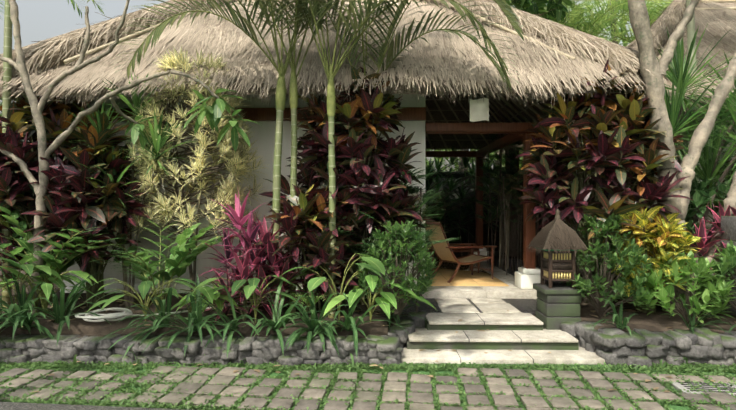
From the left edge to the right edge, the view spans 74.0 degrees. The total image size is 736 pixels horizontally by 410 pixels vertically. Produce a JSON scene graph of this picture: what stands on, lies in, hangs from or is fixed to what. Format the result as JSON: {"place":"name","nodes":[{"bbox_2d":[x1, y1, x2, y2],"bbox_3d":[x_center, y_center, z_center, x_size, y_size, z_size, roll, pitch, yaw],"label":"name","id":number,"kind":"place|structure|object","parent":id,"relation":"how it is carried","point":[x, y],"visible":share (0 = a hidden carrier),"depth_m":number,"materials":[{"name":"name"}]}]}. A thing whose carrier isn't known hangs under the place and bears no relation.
{"place":"outdoors","nodes":[
{"label":"outdoors","id":0,"kind":"place"},
{"bbox_2d":[0,402,187,409],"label":"road","id":1,"kind":"structure","parent":0,"point":[19,406],"depth_m":3.66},
{"bbox_2d":[0,0,672,209],"label":"sky","id":2,"kind":"structure","parent":0,"point":[39,20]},
{"bbox_2d":[0,251,735,335],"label":"soil","id":3,"kind":"structure","parent":0,"point":[657,321],"depth_m":5.37,"materials":[{"name":"brown soil"}]},
{"bbox_2d":[2,0,12,307],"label":"palm","id":4,"kind":"object","parent":3,"relation":"on","point":[7,73],"visible":0.42,"depth_m":5.99,"materials":[{"name":"plant"}]},
{"bbox_2d":[0,174,31,283],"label":"shrub","id":5,"kind":"object","parent":3,"relation":"on","point":[4,225],"visible":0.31,"depth_m":5.91,"materials":[{"name":"purple plant"}]},
{"bbox_2d":[0,264,61,311],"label":"leaf plant","id":6,"kind":"object","parent":3,"relation":"on","point":[27,268],"visible":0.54,"depth_m":5.24,"materials":[{"name":"green plant"}]},
{"bbox_2d":[0,274,86,297],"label":"broadleaf plant","id":7,"kind":"object","parent":3,"relation":"on","point":[58,282],"visible":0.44,"depth_m":5.44,"materials":[{"name":"green plant"}]},
{"bbox_2d":[0,267,96,317],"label":"broadleaf plant","id":8,"kind":"object","parent":3,"relation":"on","point":[46,288],"visible":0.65,"depth_m":5.33,"materials":[{"name":"green plant"}]},
{"bbox_2d":[0,205,119,315],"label":"ginger plant","id":9,"kind":"object","parent":3,"relation":"on","point":[58,264],"visible":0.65,"depth_m":5.50,"materials":[{"name":"green plant"}]},
{"bbox_2d":[0,80,122,300],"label":"croton plant","id":10,"kind":"object","parent":3,"relation":"on","point":[19,119],"visible":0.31,"depth_m":5.96,"materials":[{"name":"purple plant"}]},
{"bbox_2d":[21,112,153,307],"bbox_3d":[-3.447,0.052,6.075,1.409,2.424,1.632,0,0,-29],"label":"croton plant","id":11,"kind":"object","parent":3,"relation":"on","point":[69,208],"visible":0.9,"depth_m":5.73,"materials":[{"name":"purple plant"}]},
{"bbox_2d":[0,0,258,314],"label":"frangipani tree","id":12,"kind":"object","parent":3,"relation":"on","point":[215,110],"visible":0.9,"depth_m":5.58,"materials":[{"name":"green plant"}]},
{"bbox_2d":[63,72,195,306],"bbox_3d":[-2.922,-0.205,5.982,1.792,2.930,1.237,0,0,1],"label":"dracaena plant","id":13,"kind":"object","parent":3,"relation":"on","point":[160,141],"visible":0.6,"depth_m":5.95,"materials":[{"name":"green plant"}]},
{"bbox_2d":[84,278,195,320],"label":"broadleaf plant","id":14,"kind":"object","parent":3,"relation":"on","point":[144,287],"visible":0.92,"depth_m":5.17,"materials":[{"name":"green plant"}]},
{"bbox_2d":[75,302,242,321],"bbox_3d":[-2.385,1.193,5.732,1.845,0.095,0.572,0,0,-43],"label":"garden hose","id":15,"kind":"object","parent":3,"relation":"on","point":[124,313],"visible":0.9,"depth_m":5.26,"materials":[{"name":"white rubber"}]},
{"bbox_2d":[90,218,238,313],"bbox_3d":[-2.474,0.707,5.560,1.932,1.110,1.448,0,0,1],"label":"ginger plant","id":16,"kind":"object","parent":3,"relation":"on","point":[173,264],"visible":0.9,"depth_m":5.69,"materials":[{"name":"green plant"}]},
{"bbox_2d":[119,45,268,292],"bbox_3d":[-2.245,-0.378,6.285,1.950,3.276,1.307,0,0,1],"label":"song of india plant","id":17,"kind":"object","parent":3,"relation":"on","point":[224,192],"visible":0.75,"depth_m":6.10,"materials":[{"name":"yellow plant"}]},
{"bbox_2d":[155,281,237,312],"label":"broadleaf plant","id":18,"kind":"object","parent":3,"relation":"on","point":[208,292],"visible":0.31,"depth_m":5.09,"materials":[{"name":"green plant"}]},
{"bbox_2d":[155,282,258,311],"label":"broadleaf plant","id":19,"kind":"object","parent":3,"relation":"on","point":[218,303],"visible":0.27,"depth_m":5.21,"materials":[{"name":"green plant"}]},
{"bbox_2d":[194,186,272,314],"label":"cordyline plant","id":20,"kind":"object","parent":3,"relation":"on","point":[235,216],"visible":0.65,"depth_m":5.59,"materials":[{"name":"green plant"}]},
{"bbox_2d":[87,0,391,312],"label":"palm","id":21,"kind":"object","parent":3,"relation":"on","point":[280,97],"visible":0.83,"depth_m":5.56,"materials":[{"name":"green plant"}]},
{"bbox_2d":[60,94,424,295],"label":"room wall","id":22,"kind":"structure","parent":3,"relation":"on","point":[263,134],"depth_m":6.98,"materials":[{"name":"white paint"}]},
{"bbox_2d":[85,107,538,268],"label":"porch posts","id":23,"kind":"object","parent":22,"relation":"attached to","point":[515,132],"depth_m":7.01,"materials":[{"name":"brown wood"}]},
{"bbox_2d":[0,0,642,94],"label":"roof","id":24,"kind":"structure","parent":22,"relation":"on","point":[55,58],"depth_m":6.44,"materials":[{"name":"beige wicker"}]},
{"bbox_2d":[1,93,556,148],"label":"ceiling","id":25,"kind":"structure","parent":24,"relation":"attached to","point":[448,115],"depth_m":11.12,"materials":[{"name":"brown wood"}]},
{"bbox_2d":[65,93,570,147],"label":"roof rafters","id":26,"kind":"object","parent":25,"relation":"on","point":[527,105],"visible":0.02,"depth_m":10.04,"materials":[{"name":"brown wood"}]},
{"bbox_2d":[470,95,488,121],"bbox_3d":[1.425,-1.292,6.253,0.240,0.450,0.094,0,0,1],"label":"hanging lamp","id":27,"kind":"object","parent":26,"relation":"hanging from","point":[479,109],"visible":0.92,"depth_m":6.22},
{"bbox_2d":[63,0,574,63],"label":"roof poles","id":28,"kind":"object","parent":24,"relation":"attached to","point":[99,48],"visible":0.56,"depth_m":6.92,"materials":[{"name":"brown wood"}]},
{"bbox_2d":[0,0,669,152],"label":"roof strands","id":29,"kind":"object","parent":24,"relation":"attached to","point":[413,63],"visible":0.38,"depth_m":6.40},
{"bbox_2d":[193,275,298,322],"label":"broadleaf plant","id":30,"kind":"object","parent":3,"relation":"on","point":[249,289],"visible":0.9,"depth_m":4.95,"materials":[{"name":"green plant"}]},
{"bbox_2d":[200,234,292,322],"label":"cordyline plant","id":31,"kind":"object","parent":3,"relation":"on","point":[241,272],"visible":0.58,"depth_m":5.31,"materials":[{"name":"purple plant"}]},
{"bbox_2d":[232,216,316,315],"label":"cordyline plant","id":32,"kind":"object","parent":3,"relation":"on","point":[271,248],"visible":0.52,"depth_m":5.41,"materials":[{"name":"pink plant"}]},
{"bbox_2d":[258,0,334,312],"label":"palm","id":33,"kind":"object","parent":3,"relation":"on","point":[293,94],"visible":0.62,"depth_m":5.66,"materials":[{"name":"green plant"}]},
{"bbox_2d":[254,182,369,313],"bbox_3d":[-0.641,0.495,5.758,1.342,1.538,1.349,0,0,1],"label":"croton plant","id":34,"kind":"object","parent":3,"relation":"on","point":[302,217],"visible":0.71,"depth_m":5.44,"materials":[{"name":"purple plant"}]},
{"bbox_2d":[279,287,345,308],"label":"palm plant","id":35,"kind":"object","parent":3,"relation":"on","point":[303,299],"visible":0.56,"depth_m":5.38,"materials":[{"name":"green plant"}]},
{"bbox_2d":[281,253,389,320],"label":"philodendron plant","id":36,"kind":"object","parent":3,"relation":"on","point":[376,266],"visible":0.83,"depth_m":5.13,"materials":[{"name":"green plant"}]},
{"bbox_2d":[259,64,434,304],"bbox_3d":[-0.264,-0.296,6.300,2.063,3.122,2.028,0,0,25],"label":"croton plant","id":37,"kind":"object","parent":3,"relation":"on","point":[355,157],"visible":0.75,"depth_m":5.89,"materials":[{"name":"purple plant"}]},
{"bbox_2d":[0,298,729,328],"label":"bed leaf litter","id":38,"kind":"object","parent":3,"relation":"on","point":[628,310],"visible":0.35,"depth_m":5.74,"materials":[{"name":"brown plant"}]},
{"bbox_2d":[0,267,735,359],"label":"grassy plants","id":39,"kind":"object","parent":3,"relation":"on","point":[23,316],"visible":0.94,"depth_m":4.88,"materials":[{"name":"green plant"}]},
{"bbox_2d":[31,300,714,392],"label":"fallen leaves","id":40,"kind":"object","parent":3,"relation":"on","point":[646,380],"visible":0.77,"depth_m":4.41,"materials":[{"name":"brown plant"}]},
{"bbox_2d":[323,274,435,321],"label":"broadleaf plant","id":41,"kind":"object","parent":3,"relation":"on","point":[371,279],"visible":0.79,"depth_m":4.87,"materials":[{"name":"green plant"}]},
{"bbox_2d":[320,201,451,312],"bbox_3d":[0.092,0.586,5.818,1.553,1.352,1.617,0,0,-24],"label":"shrub","id":42,"kind":"object","parent":3,"relation":"on","point":[365,247],"visible":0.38,"depth_m":5.73,"materials":[{"name":"green plant"}]},
{"bbox_2d":[356,219,439,318],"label":"shrub","id":43,"kind":"object","parent":3,"relation":"on","point":[425,266],"visible":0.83,"depth_m":5.25,"materials":[{"name":"green plant"}]},
{"bbox_2d":[288,0,523,318],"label":"palm","id":44,"kind":"object","parent":3,"relation":"on","point":[505,7],"visible":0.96,"depth_m":5.46,"materials":[{"name":"green plant"}]},
{"bbox_2d":[363,167,449,300],"bbox_3d":[0.416,0.319,6.511,1.450,1.884,1.340,0,0,1],"label":"shrub","id":45,"kind":"object","parent":3,"relation":"on","point":[427,197],"visible":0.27,"depth_m":6.45,"materials":[{"name":"green plant"}]},
{"bbox_2d":[320,0,512,304],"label":"palm","id":46,"kind":"object","parent":3,"relation":"on","point":[390,28],"visible":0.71,"depth_m":5.91,"materials":[{"name":"green plant"}]},
{"bbox_2d":[425,258,508,285],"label":"porch floor","id":47,"kind":"structure","parent":3,"relation":"on","point":[446,270],"depth_m":8.13,"materials":[{"name":"tile"}]},
{"bbox_2d":[427,245,482,272],"bbox_3d":[1.496,0.961,8.673,0.950,0.460,0.500,0,0,-9],"label":"side table","id":48,"kind":"object","parent":47,"relation":"on","point":[430,249],"visible":0.31,"depth_m":8.51,"materials":[{"name":"red wood"}]},
{"bbox_2d":[425,221,496,282],"bbox_3d":[1.456,0.733,7.872,1.097,0.944,0.598,0,0,-27],"label":"lounge chair","id":49,"kind":"object","parent":47,"relation":"on","point":[444,252],"visible":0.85,"depth_m":7.77,"materials":[{"name":"red wood"}]},
{"bbox_2d":[434,262,505,285],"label":"porch floor joints","id":50,"kind":"object","parent":47,"relation":"on","point":[478,277],"visible":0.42,"depth_m":7.96,"materials":[{"name":"brown"}]},
{"bbox_2d":[425,147,522,238],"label":"foliage","id":51,"kind":"object","parent":3,"relation":"on","point":[451,185],"visible":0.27,"depth_m":12.21,"materials":[{"name":"green plant"}]},
{"bbox_2d":[425,167,537,255],"bbox_3d":[1.974,0.085,12.600,4.760,2.340,3.468,0,0,-20],"label":"rhapis palm","id":52,"kind":"object","parent":3,"relation":"on","point":[468,207],"visible":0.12,"depth_m":11.83,"materials":[{"name":"green plant"}]},
{"bbox_2d":[402,259,613,314],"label":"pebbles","id":53,"kind":"object","parent":3,"relation":"on","point":[526,306],"visible":0.11,"depth_m":6.37,"materials":[{"name":"white stone"}]},
{"bbox_2d":[499,145,509,269],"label":"bamboo canes","id":54,"kind":"object","parent":53,"relation":"on","point":[507,223],"visible":0.62,"depth_m":9.64,"materials":[{"name":"brown wood"}]},
{"bbox_2d":[565,165,630,284],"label":"plant","id":55,"kind":"object","parent":53,"relation":"on","point":[577,271],"depth_m":7.53,"materials":[{"name":"green plant"}]},
{"bbox_2d":[466,134,628,274],"bbox_3d":[3.212,-0.076,8.838,2.938,2.662,2.481,0,0,1],"label":"rhapis palm","id":56,"kind":"object","parent":3,"relation":"on","point":[515,174],"visible":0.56,"depth_m":9.11,"materials":[{"name":"green plant"}]},
{"bbox_2d":[533,283,582,329],"bbox_3d":[2.151,1.174,5.558,0.420,0.500,0.420,0,0,1],"label":"lantern pedestal","id":57,"kind":"object","parent":3,"relation":"on","point":[557,304],"visible":0.83,"depth_m":5.37,"materials":[{"name":"green stone"}]},
{"bbox_2d":[526,209,588,287],"bbox_3d":[2.158,0.484,5.561,0.626,0.880,0.628,0,0,1],"label":"lantern frame","id":58,"kind":"object","parent":57,"relation":"on","point":[557,242],"visible":1,"depth_m":5.42,"materials":[{"name":"brown wood"}]},
{"bbox_2d":[513,58,691,303],"bbox_3d":[2.890,-0.262,6.245,2.013,3.051,2.312,0,0,1],"label":"croton plant","id":59,"kind":"object","parent":3,"relation":"on","point":[593,147],"visible":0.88,"depth_m":5.86,"materials":[{"name":"purple plant"}]},
{"bbox_2d":[559,213,652,316],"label":"green shrub","id":60,"kind":"object","parent":3,"relation":"on","point":[602,283],"visible":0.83,"depth_m":5.30,"materials":[{"name":"green plant"}]},
{"bbox_2d":[542,112,735,275],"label":"second wall","id":61,"kind":"structure","parent":3,"relation":"on","point":[686,150],"depth_m":8.35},
{"bbox_2d":[600,206,701,313],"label":"croton bush","id":62,"kind":"object","parent":3,"relation":"on","point":[672,235],"visible":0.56,"depth_m":5.54,"materials":[{"name":"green plant"}]},
{"bbox_2d":[628,0,735,314],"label":"frangipani tree","id":63,"kind":"object","parent":3,"relation":"on","point":[648,60],"visible":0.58,"depth_m":5.72,"materials":[{"name":"beige plant"}]},
{"bbox_2d":[637,251,735,322],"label":"shrub","id":64,"kind":"object","parent":3,"relation":"on","point":[717,290],"visible":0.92,"depth_m":5.10,"materials":[{"name":"green plant"}]},
{"bbox_2d":[648,175,730,290],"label":"shrub","id":65,"kind":"object","parent":3,"relation":"on","point":[697,192],"visible":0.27,"depth_m":6.23,"materials":[{"name":"green plant"}]},
{"bbox_2d":[686,0,697,213],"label":"trunk","id":66,"kind":"object","parent":3,"relation":"on","point":[690,30],"visible":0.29,"depth_m":8.01,"materials":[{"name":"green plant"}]},
{"bbox_2d":[649,87,735,274],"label":"plant","id":67,"kind":"object","parent":3,"relation":"on","point":[719,123],"visible":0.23,"depth_m":7.15,"materials":[{"name":"green plant"}]},
{"bbox_2d":[653,24,735,255],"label":"yucca plant","id":68,"kind":"object","parent":3,"relation":"on","point":[677,75],"visible":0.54,"depth_m":6.57,"materials":[{"name":"green plant"}]},
{"bbox_2d":[686,198,735,274],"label":"cordyline plant","id":69,"kind":"object","parent":3,"relation":"on","point":[703,244],"visible":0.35,"depth_m":5.76,"materials":[{"name":"pink plant"}]},
{"bbox_2d":[687,240,735,309],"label":"shrub","id":70,"kind":"object","parent":3,"relation":"on","point":[728,259],"visible":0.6,"depth_m":5.15,"materials":[{"name":"green plant"}]},
{"bbox_2d":[721,216,735,315],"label":"stone pillar","id":71,"kind":"structure","parent":3,"relation":"on","point":[728,225],"depth_m":5.53,"materials":[{"name":"grey stone"}]},
{"bbox_2d":[0,226,735,409],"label":"ground","id":72,"kind":"structure","parent":0,"point":[672,406],"depth_m":4.50,"materials":[{"name":"green plant"}]},
{"bbox_2d":[0,0,104,19],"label":"foliage","id":73,"kind":"object","parent":72,"relation":"on","point":[73,4],"visible":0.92,"depth_m":17.85,"materials":[{"name":"green plant"}]},
{"bbox_2d":[0,331,723,338],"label":"backing wall","id":74,"kind":"structure","parent":72,"relation":"on","point":[359,336],"depth_m":4.97,"materials":[{"name":"grey stone"}]},
{"bbox_2d":[0,366,735,409],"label":"pavers","id":75,"kind":"object","parent":72,"relation":"on","point":[501,401],"depth_m":4.00,"materials":[{"name":"grey stone"}]},
{"bbox_2d":[671,381,735,395],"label":"drain frame","id":76,"kind":"object","parent":75,"relation":"on","point":[677,385],"visible":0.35,"depth_m":4.07,"materials":[{"name":"grey metal"}]},
{"bbox_2d":[678,382,735,392],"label":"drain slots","id":77,"kind":"object","parent":76,"relation":"in","point":[706,389],"visible":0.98,"depth_m":4.05,"materials":[{"name":"grey metal"}]},
{"bbox_2d":[0,311,735,367],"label":"retaining wall stones","id":78,"kind":"object","parent":72,"relation":"on","point":[642,347],"visible":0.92,"depth_m":4.70,"materials":[{"name":"grey stone"}]},
{"bbox_2d":[0,360,735,409],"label":"groundcover plants","id":79,"kind":"object","parent":72,"relation":"on","point":[408,367],"visible":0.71,"depth_m":4.20,"materials":[{"name":"green plant"}]},
{"bbox_2d":[3,352,735,371],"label":"grass tufts","id":80,"kind":"object","parent":72,"relation":"on","point":[75,360],"depth_m":4.60,"materials":[{"name":"green plant"}]},
{"bbox_2d":[458,149,468,171],"bbox_3d":[3.071,-3.627,15.472,6.352,10.366,6.241,0,0,1],"label":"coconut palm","id":81,"kind":"object","parent":72,"relation":"on","point":[460,166],"depth_m":15.29,"materials":[{"name":"green plant"}]},
{"bbox_2d":[425,147,522,171],"bbox_3d":[3.726,-0.620,16.873,6.208,3.417,4.507,0,0,1],"label":"tree canopy","id":82,"kind":"object","parent":72,"relation":"on","point":[457,165],"visible":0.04,"depth_m":16.07,"materials":[{"name":"green plant"}]},
{"bbox_2d":[425,148,522,171],"bbox_3d":[1.696,-1.639,19.945,12.208,5.591,6.448,0,0,1],"label":"tree canopy","id":83,"kind":"object","parent":72,"relation":"on","point":[458,160],"depth_m":17.76,"materials":[{"name":"green plant"}]},
{"bbox_2d":[425,172,541,251],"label":"garden wall","id":84,"kind":"structure","parent":72,"relation":"on","point":[454,236],"depth_m":13.30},
{"bbox_2d":[401,261,604,364],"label":"stone steps","id":85,"kind":"structure","parent":72,"relation":"on","point":[455,305],"depth_m":5.25,"materials":[{"name":"beige stone"}]},
{"bbox_2d":[406,317,578,349],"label":"step risers","id":86,"kind":"object","parent":85,"relation":"attached to","point":[495,345],"visible":0.4,"depth_m":5.03,"materials":[{"name":"stone"}]},
{"bbox_2d":[455,313,533,362],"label":"paving joints","id":87,"kind":"object","parent":85,"relation":"on","point":[484,325],"visible":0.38,"depth_m":4.99,"materials":[{"name":"grey"}]},
{"bbox_2d":[474,247,544,288],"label":"post plinths","id":88,"kind":"object","parent":85,"relation":"on","point":[525,278],"visible":0.56,"depth_m":6.95,"materials":[{"name":"white stone"}]},
{"bbox_2d":[479,0,580,171],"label":"tree","id":89,"kind":"object","parent":72,"relation":"on","point":[567,24],"visible":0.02,"depth_m":15.55,"materials":[{"name":"green plant"}]},
{"bbox_2d":[493,0,572,256],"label":"shade tree","id":90,"kind":"object","parent":72,"relation":"on","point":[559,11],"depth_m":11.70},
{"bbox_2d":[498,0,589,252],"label":"tree","id":91,"kind":"object","parent":72,"relation":"on","point":[571,27],"visible":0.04,"depth_m":14.36,"materials":[{"name":"green plant"}]},
{"bbox_2d":[474,0,659,166],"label":"tree canopy","id":92,"kind":"object","parent":72,"relation":"on","point":[624,32],"depth_m":19.66,"materials":[{"name":"green plant"}]},
{"bbox_2d":[510,0,673,44],"bbox_3d":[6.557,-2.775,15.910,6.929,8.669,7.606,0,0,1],"label":"foliage","id":93,"kind":"object","parent":72,"relation":"on","point":[598,18],"visible":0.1,"depth_m":15.08,"materials":[{"name":"green plant"}]},
{"bbox_2d":[567,0,617,43],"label":"tree","id":94,"kind":"object","parent":72,"relation":"on","point":[613,41],"visible":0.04,"depth_m":19.69,"materials":[{"name":"green plant"}]},
{"bbox_2d":[626,0,671,45],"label":"foliage","id":95,"kind":"object","parent":72,"relation":"on","point":[651,18],"visible":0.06,"depth_m":15.77,"materials":[{"name":"green plant"}]},
{"bbox_2d":[497,0,735,154],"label":"roof","id":96,"kind":"structure","parent":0,"point":[680,6],"depth_m":8.95,"materials":[{"name":"brown plant"}]},
{"bbox_2d":[497,0,735,153],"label":"roof strands","id":97,"kind":"object","parent":96,"relation":"attached to","point":[703,14],"visible":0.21,"depth_m":9.11},
{"bbox_2d":[658,0,735,59],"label":"roof poles","id":98,"kind":"object","parent":96,"relation":"attached to","point":[720,1],"visible":0.29,"depth_m":10.15,"materials":[{"name":"beige wood"}]}
]}

